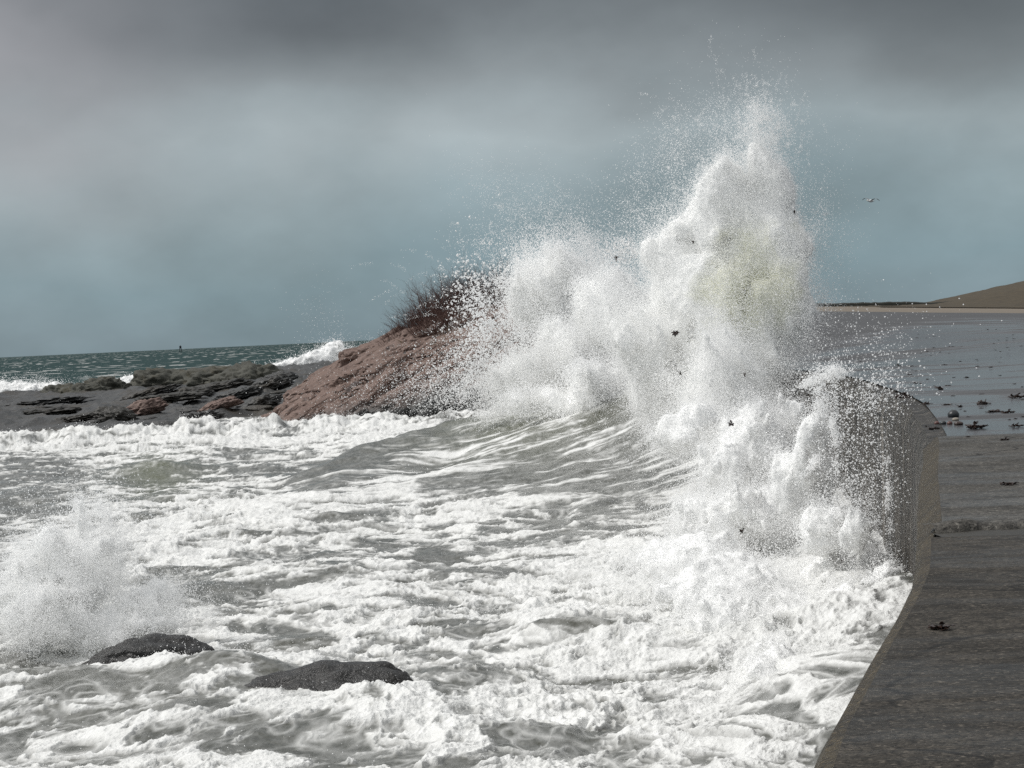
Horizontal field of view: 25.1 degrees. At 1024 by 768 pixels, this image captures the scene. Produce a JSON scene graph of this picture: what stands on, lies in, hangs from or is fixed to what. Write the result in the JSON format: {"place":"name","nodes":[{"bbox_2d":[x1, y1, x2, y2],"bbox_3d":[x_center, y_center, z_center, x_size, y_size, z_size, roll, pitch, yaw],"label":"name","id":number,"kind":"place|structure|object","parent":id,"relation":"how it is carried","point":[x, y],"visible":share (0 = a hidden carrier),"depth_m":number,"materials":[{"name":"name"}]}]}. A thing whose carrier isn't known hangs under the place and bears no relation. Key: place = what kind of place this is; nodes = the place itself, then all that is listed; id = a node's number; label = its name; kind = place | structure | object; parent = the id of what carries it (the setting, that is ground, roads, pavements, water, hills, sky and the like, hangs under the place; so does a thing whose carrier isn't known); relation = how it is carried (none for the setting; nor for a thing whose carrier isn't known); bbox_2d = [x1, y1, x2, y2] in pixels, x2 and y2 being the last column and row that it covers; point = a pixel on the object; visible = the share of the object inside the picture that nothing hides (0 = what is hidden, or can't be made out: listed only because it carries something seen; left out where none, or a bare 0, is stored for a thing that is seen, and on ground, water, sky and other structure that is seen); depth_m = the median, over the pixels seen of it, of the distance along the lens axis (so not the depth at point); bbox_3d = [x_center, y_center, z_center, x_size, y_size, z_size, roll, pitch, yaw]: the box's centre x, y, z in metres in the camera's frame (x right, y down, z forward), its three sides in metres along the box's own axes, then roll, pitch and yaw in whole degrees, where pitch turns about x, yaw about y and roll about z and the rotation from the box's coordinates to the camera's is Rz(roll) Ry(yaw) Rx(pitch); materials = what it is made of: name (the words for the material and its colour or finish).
{"place":"outdoors","nodes":[
{"label":"outdoors","id":0,"kind":"place"},
{"bbox_2d":[0,360,334,431],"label":"rock shelf","id":1,"kind":"object","parent":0,"point":[13,417],"visible":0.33,"depth_m":223.92,"materials":[{"name":"grey stone"}]},
{"bbox_2d":[27,406,51,408],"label":"rock","id":2,"kind":"object","parent":1,"relation":"on","point":[33,407],"visible":0.56,"depth_m":219.09,"materials":[{"name":"grey stone"}]},
{"bbox_2d":[4,396,95,405],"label":"ledge","id":3,"kind":"object","parent":1,"relation":"on","point":[53,400],"visible":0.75,"depth_m":252.35,"materials":[{"name":"black stone"}]},
{"bbox_2d":[23,407,81,414],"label":"ledge","id":4,"kind":"object","parent":1,"relation":"on","point":[56,410],"visible":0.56,"depth_m":212.82,"materials":[{"name":"black stone"}]},
{"bbox_2d":[40,383,72,392],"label":"boulder","id":5,"kind":"object","parent":1,"relation":"on","point":[51,387],"visible":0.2,"depth_m":313.48,"materials":[{"name":"grey stone"}]},
{"bbox_2d":[59,410,94,422],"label":"ledge","id":6,"kind":"object","parent":1,"relation":"on","point":[81,417],"visible":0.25,"depth_m":192.65,"materials":[{"name":"grey stone"}]},
{"bbox_2d":[57,382,106,393],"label":"boulder","id":7,"kind":"object","parent":1,"relation":"on","point":[91,386],"visible":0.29,"depth_m":308.43,"materials":[{"name":"grey stone"}]},
{"bbox_2d":[85,420,100,422],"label":"rock","id":8,"kind":"object","parent":1,"relation":"on","point":[95,421],"visible":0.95,"depth_m":183.98,"materials":[{"name":"grey stone"}]},
{"bbox_2d":[83,376,131,389],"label":"boulder","id":9,"kind":"object","parent":1,"relation":"on","point":[110,382],"visible":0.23,"depth_m":316.06,"materials":[{"name":"grey stone"}]},
{"bbox_2d":[92,405,137,422],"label":"boulder","id":10,"kind":"object","parent":1,"relation":"on","point":[106,413],"visible":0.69,"depth_m":184.92,"materials":[{"name":"grey stone"}]},
{"bbox_2d":[108,384,181,402],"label":"ledge","id":11,"kind":"object","parent":1,"relation":"on","point":[156,390],"visible":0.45,"depth_m":248.09,"materials":[{"name":"grey stone"}]},
{"bbox_2d":[126,397,168,415],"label":"boulder","id":12,"kind":"object","parent":1,"relation":"on","point":[147,407],"visible":0.55,"depth_m":198.73,"materials":[{"name":"brown stone"}]},
{"bbox_2d":[137,416,157,419],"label":"rock","id":13,"kind":"object","parent":1,"relation":"on","point":[147,417],"visible":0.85,"depth_m":186.56,"materials":[{"name":"grey stone"}]},
{"bbox_2d":[128,367,184,386],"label":"boulder","id":14,"kind":"object","parent":1,"relation":"on","point":[147,377],"visible":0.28,"depth_m":326.63,"materials":[{"name":"grey stone"}]},
{"bbox_2d":[150,420,176,425],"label":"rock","id":15,"kind":"object","parent":1,"relation":"on","point":[163,422],"visible":0.3,"depth_m":183.30,"materials":[{"name":"grey stone"}]},
{"bbox_2d":[132,391,208,402],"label":"ledge","id":16,"kind":"object","parent":1,"relation":"on","point":[176,396],"visible":0.68,"depth_m":223.52,"materials":[{"name":"black stone"}]},
{"bbox_2d":[176,406,196,409],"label":"rock","id":17,"kind":"object","parent":1,"relation":"on","point":[185,407],"visible":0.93,"depth_m":197.57,"materials":[{"name":"grey stone"}]},
{"bbox_2d":[179,407,201,412],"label":"rock","id":18,"kind":"object","parent":1,"relation":"on","point":[190,409],"visible":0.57,"depth_m":196.25,"materials":[{"name":"grey stone"}]},
{"bbox_2d":[167,386,214,396],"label":"boulder","id":19,"kind":"object","parent":1,"relation":"on","point":[207,390],"visible":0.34,"depth_m":248.89,"materials":[{"name":"grey stone"}]},
{"bbox_2d":[174,410,225,419],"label":"ledge","id":20,"kind":"object","parent":1,"relation":"on","point":[216,415],"visible":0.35,"depth_m":186.83,"materials":[{"name":"grey stone"}]},
{"bbox_2d":[177,365,230,386],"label":"boulder","id":21,"kind":"object","parent":1,"relation":"on","point":[192,376],"visible":0.18,"depth_m":326.46,"materials":[{"name":"grey stone"}]},
{"bbox_2d":[197,396,243,411],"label":"boulder","id":22,"kind":"object","parent":1,"relation":"on","point":[229,401],"visible":0.72,"depth_m":194.91,"materials":[{"name":"brown stone"}]},
{"bbox_2d":[196,378,254,392],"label":"ledge","id":23,"kind":"object","parent":1,"relation":"on","point":[226,384],"visible":0.47,"depth_m":273.11,"materials":[{"name":"black stone"}]},
{"bbox_2d":[207,386,263,401],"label":"ledge","id":24,"kind":"object","parent":1,"relation":"on","point":[240,393],"visible":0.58,"depth_m":223.34,"materials":[{"name":"grey stone"}]},
{"bbox_2d":[204,360,282,383],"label":"boulder","id":25,"kind":"object","parent":1,"relation":"on","point":[248,370],"visible":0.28,"depth_m":322.33,"materials":[{"name":"grey stone"}]},
{"bbox_2d":[234,393,282,407],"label":"boulder","id":26,"kind":"object","parent":1,"relation":"on","point":[269,399],"visible":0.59,"depth_m":198.79,"materials":[{"name":"grey stone"}]},
{"bbox_2d":[242,405,274,410],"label":"rock","id":27,"kind":"object","parent":1,"relation":"on","point":[257,407],"visible":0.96,"depth_m":196.85,"materials":[{"name":"grey stone"}]},
{"bbox_2d":[248,375,293,390],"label":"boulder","id":28,"kind":"object","parent":1,"relation":"on","point":[274,383],"visible":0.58,"depth_m":233.63,"materials":[{"name":"black stone"}]},
{"bbox_2d":[269,390,286,394],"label":"rock","id":29,"kind":"object","parent":1,"relation":"on","point":[279,391],"visible":0.53,"depth_m":220.75,"materials":[{"name":"grey stone"}]},
{"bbox_2d":[259,371,301,380],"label":"boulder","id":30,"kind":"object","parent":1,"relation":"on","point":[291,375],"visible":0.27,"depth_m":279.04,"materials":[{"name":"grey stone"}]},
{"bbox_2d":[272,300,556,420],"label":"rock outcrop","id":31,"kind":"object","parent":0,"point":[336,373],"visible":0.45,"depth_m":179.06,"materials":[{"name":"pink stone"}]},
{"bbox_2d":[378,323,401,342],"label":"bare shrub","id":32,"kind":"object","parent":31,"relation":"on","point":[394,333],"visible":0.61,"depth_m":186.11,"materials":[{"name":"brown plant"}]},
{"bbox_2d":[383,309,415,332],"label":"bare shrub","id":33,"kind":"object","parent":31,"relation":"on","point":[398,327],"visible":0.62,"depth_m":187.36,"materials":[{"name":"brown plant"}]},
{"bbox_2d":[381,295,441,331],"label":"bare shrub","id":34,"kind":"object","parent":31,"relation":"on","point":[399,325],"visible":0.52,"depth_m":187.53,"materials":[{"name":"brown plant"}]},
{"bbox_2d":[402,310,441,337],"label":"bare shrub","id":35,"kind":"object","parent":31,"relation":"on","point":[423,332],"visible":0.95,"depth_m":182.88,"materials":[{"name":"brown plant"}]},
{"bbox_2d":[393,276,463,330],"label":"bare shrub","id":36,"kind":"object","parent":31,"relation":"on","point":[420,318],"visible":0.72,"depth_m":185.24,"materials":[{"name":"brown plant"}]},
{"bbox_2d":[391,272,477,323],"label":"bare shrub","id":37,"kind":"object","parent":31,"relation":"on","point":[434,308],"visible":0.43,"depth_m":185.86,"materials":[{"name":"brown plant"}]},
{"bbox_2d":[396,268,481,316],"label":"bare shrub","id":38,"kind":"object","parent":31,"relation":"on","point":[429,292],"visible":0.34,"depth_m":189.89,"materials":[{"name":"brown plant"}]},
{"bbox_2d":[397,264,488,313],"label":"bare shrub","id":39,"kind":"object","parent":31,"relation":"on","point":[437,295],"visible":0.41,"depth_m":186.73,"materials":[{"name":"brown plant"}]},
{"bbox_2d":[397,311,497,346],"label":"dry grass","id":40,"kind":"structure","parent":31,"relation":"on","point":[442,330],"depth_m":182.82,"materials":[{"name":"brown plant"}]},
{"bbox_2d":[419,292,480,331],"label":"bare shrub","id":41,"kind":"object","parent":31,"relation":"on","point":[449,321],"visible":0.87,"depth_m":183.06,"materials":[{"name":"brown plant"}]},
{"bbox_2d":[418,256,500,311],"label":"bare shrub","id":42,"kind":"object","parent":31,"relation":"on","point":[435,289],"visible":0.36,"depth_m":187.10,"materials":[{"name":"brown plant"}]},
{"bbox_2d":[426,264,492,309],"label":"bare shrub","id":43,"kind":"object","parent":31,"relation":"on","point":[451,285],"visible":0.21,"depth_m":188.78,"materials":[{"name":"brown plant"}]},
{"bbox_2d":[426,250,507,314],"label":"bare shrub","id":44,"kind":"object","parent":31,"relation":"on","point":[493,297],"visible":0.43,"depth_m":185.21,"materials":[{"name":"brown plant"}]},
{"bbox_2d":[451,298,488,324],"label":"bare shrub","id":45,"kind":"object","parent":31,"relation":"on","point":[467,312],"visible":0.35,"depth_m":182.88,"materials":[{"name":"brown plant"}]},
{"bbox_2d":[436,256,510,306],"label":"bare shrub","id":46,"kind":"object","parent":31,"relation":"on","point":[480,282],"visible":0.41,"depth_m":186.03,"materials":[{"name":"brown plant"}]},
{"bbox_2d":[435,267,513,298],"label":"bare shrub","id":47,"kind":"object","parent":31,"relation":"on","point":[472,282],"visible":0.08,"depth_m":188.69,"materials":[{"name":"brown plant"}]},
{"bbox_2d":[456,256,519,301],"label":"bare shrub","id":48,"kind":"object","parent":31,"relation":"on","point":[493,285],"visible":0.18,"depth_m":186.01,"materials":[{"name":"brown plant"}]},
{"bbox_2d":[0,340,913,767],"bbox_3d":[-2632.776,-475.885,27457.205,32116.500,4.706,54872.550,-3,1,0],"label":"sea","id":49,"kind":"structure","parent":0,"point":[154,712],"depth_m":49.43,"materials":[{"name":"liquid"}]},
{"bbox_2d":[0,360,139,391],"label":"surf","id":50,"kind":"structure","parent":49,"relation":"on","point":[20,385],"depth_m":343.01,"materials":[{"name":"liquid"}]},
{"bbox_2d":[0,424,281,666],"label":"surf burst","id":51,"kind":"object","parent":49,"relation":"on","point":[54,592],"visible":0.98,"depth_m":46.30,"materials":[{"name":"liquid"}]},
{"bbox_2d":[81,633,214,664],"bbox_3d":[-6.978,5.410,44.256,2.885,1.183,2.092,-3,1,0],"label":"rock","id":52,"kind":"object","parent":49,"relation":"in","point":[126,649],"visible":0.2,"depth_m":43.88,"materials":[{"name":"grey stone"}]},
{"bbox_2d":[265,270,383,365],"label":"breaker","id":53,"kind":"object","parent":49,"relation":"in","point":[329,351],"visible":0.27,"depth_m":417.69,"materials":[{"name":"liquid"}]},
{"bbox_2d":[244,660,412,691],"bbox_3d":[-3.088,5.350,38.628,3.613,1.425,2.385,-3,1,0],"label":"rock","id":54,"kind":"object","parent":49,"relation":"in","point":[333,675],"visible":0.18,"depth_m":38.11,"materials":[{"name":"grey stone"}]},
{"bbox_2d":[0,408,905,767],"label":"crest spatter","id":55,"kind":"object","parent":49,"relation":"on","point":[434,578],"visible":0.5,"depth_m":54.03,"materials":[{"name":"white liquid"}]},
{"bbox_2d":[468,20,898,512],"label":"wave plume","id":56,"kind":"object","parent":49,"relation":"on","point":[730,277],"visible":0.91,"depth_m":76.49,"materials":[{"name":"liquid"}]},
{"bbox_2d":[557,338,912,702],"bbox_3d":[4.952,2.765,50.612,9.041,7.915,29.468,-3,1,0],"label":"wall wash","id":57,"kind":"object","parent":49,"relation":"on","point":[707,549],"depth_m":49.75,"materials":[{"name":"liquid"}]},
{"bbox_2d":[769,279,1001,565],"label":"flying drops","id":58,"kind":"object","parent":57,"relation":"on","point":[811,382],"visible":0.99,"depth_m":44.07,"materials":[{"name":"liquid"}]},
{"bbox_2d":[260,125,660,440],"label":"wave spray","id":59,"kind":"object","parent":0,"point":[518,384],"depth_m":112.55,"materials":[{"name":"liquid"}]},
{"bbox_2d":[0,0,1023,356],"label":"sky","id":60,"kind":"structure","parent":0,"point":[167,167],"materials":[{"name":"grey"}]},
{"bbox_2d":[603,307,1023,435],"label":"pavement","id":61,"kind":"structure","parent":0,"point":[971,335],"depth_m":85.82,"materials":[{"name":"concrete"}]},
{"bbox_2d":[602,364,1023,767],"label":"seawall","id":62,"kind":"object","parent":61,"relation":"on","point":[923,696],"visible":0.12,"depth_m":13.05,"materials":[{"name":"concrete"}]},
{"bbox_2d":[925,426,939,429],"bbox_3d":[6.084,0.633,33.342,0.217,0.079,0.152,-3,1,7],"label":"seaweed","id":63,"kind":"object","parent":62,"relation":"on","point":[930,428],"visible":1,"depth_m":33.32,"materials":[{"name":"brown plant"}]},
{"bbox_2d":[926,621,954,629],"bbox_3d":[2.177,1.223,11.693,0.141,0.050,0.128,-2,2,36],"label":"seaweed","id":64,"kind":"object","parent":62,"relation":"on","point":[942,626],"visible":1,"depth_m":11.66,"materials":[{"name":"black plant"}]},
{"bbox_2d":[1000,481,1018,484],"bbox_3d":[4.637,0.930,21.520,0.204,0.042,0.153,-2,1,28],"label":"seaweed","id":65,"kind":"object","parent":62,"relation":"on","point":[1007,483],"visible":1,"depth_m":21.51,"materials":[{"name":"brown plant"}]},
{"bbox_2d":[895,392,912,398],"bbox_3d":[7.948,0.223,46.754,0.338,0.162,0.331,-2,1,28],"label":"seaweed","id":66,"kind":"object","parent":61,"relation":"on","point":[902,396],"visible":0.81,"depth_m":46.72,"materials":[{"name":"black plant"}]},
{"bbox_2d":[948,410,958,417],"bbox_3d":[7.108,0.476,37.107,0.189,0.128,0.186,-3,1,0],"label":"stone","id":67,"kind":"object","parent":61,"relation":"on","point":[953,413],"visible":0.96,"depth_m":37.04,"materials":[{"name":"grey stone"}]},
{"bbox_2d":[954,421,962,424],"bbox_3d":[6.690,0.585,34.509,0.140,0.058,0.142,-3,1,0],"label":"stone","id":68,"kind":"object","parent":61,"relation":"on","point":[958,423],"visible":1,"depth_m":34.46,"materials":[{"name":"brown stone"}]},
{"bbox_2d":[964,421,987,428],"bbox_3d":[6.699,0.588,33.181,0.331,0.128,0.365,-3,1,-25],"label":"seaweed","id":69,"kind":"object","parent":61,"relation":"on","point":[973,426],"visible":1,"depth_m":33.11,"materials":[{"name":"brown plant"}]},
{"bbox_2d":[977,399,990,404],"bbox_3d":[8.539,0.325,41.682,0.236,0.115,0.241,-2,1,30],"label":"seaweed","id":70,"kind":"object","parent":61,"relation":"on","point":[980,402],"visible":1,"depth_m":41.61,"materials":[{"name":"brown plant"}]},
{"bbox_2d":[1008,393,1023,397],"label":"seaweed","id":71,"kind":"object","parent":61,"relation":"on","point":[1015,396],"visible":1,"depth_m":43.86,"materials":[{"name":"black plant"}]},
{"bbox_2d":[1008,423,1023,426],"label":"seaweed","id":72,"kind":"object","parent":61,"relation":"on","point":[1013,425],"visible":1,"depth_m":33.08,"materials":[{"name":"brown plant"}]},
{"bbox_2d":[833,281,1023,307],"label":"hill","id":73,"kind":"structure","parent":0,"point":[1008,296],"depth_m":196.38,"materials":[{"name":"beige sand"}]},
{"bbox_2d":[817,301,948,306],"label":"hedge","id":74,"kind":"object","parent":73,"relation":"on","point":[872,304],"visible":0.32,"depth_m":202.48,"materials":[{"name":"green plant"}]},
{"bbox_2d":[941,307,989,307],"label":"path","id":75,"kind":"structure","parent":0,"point":[965,307],"depth_m":174.53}
]}

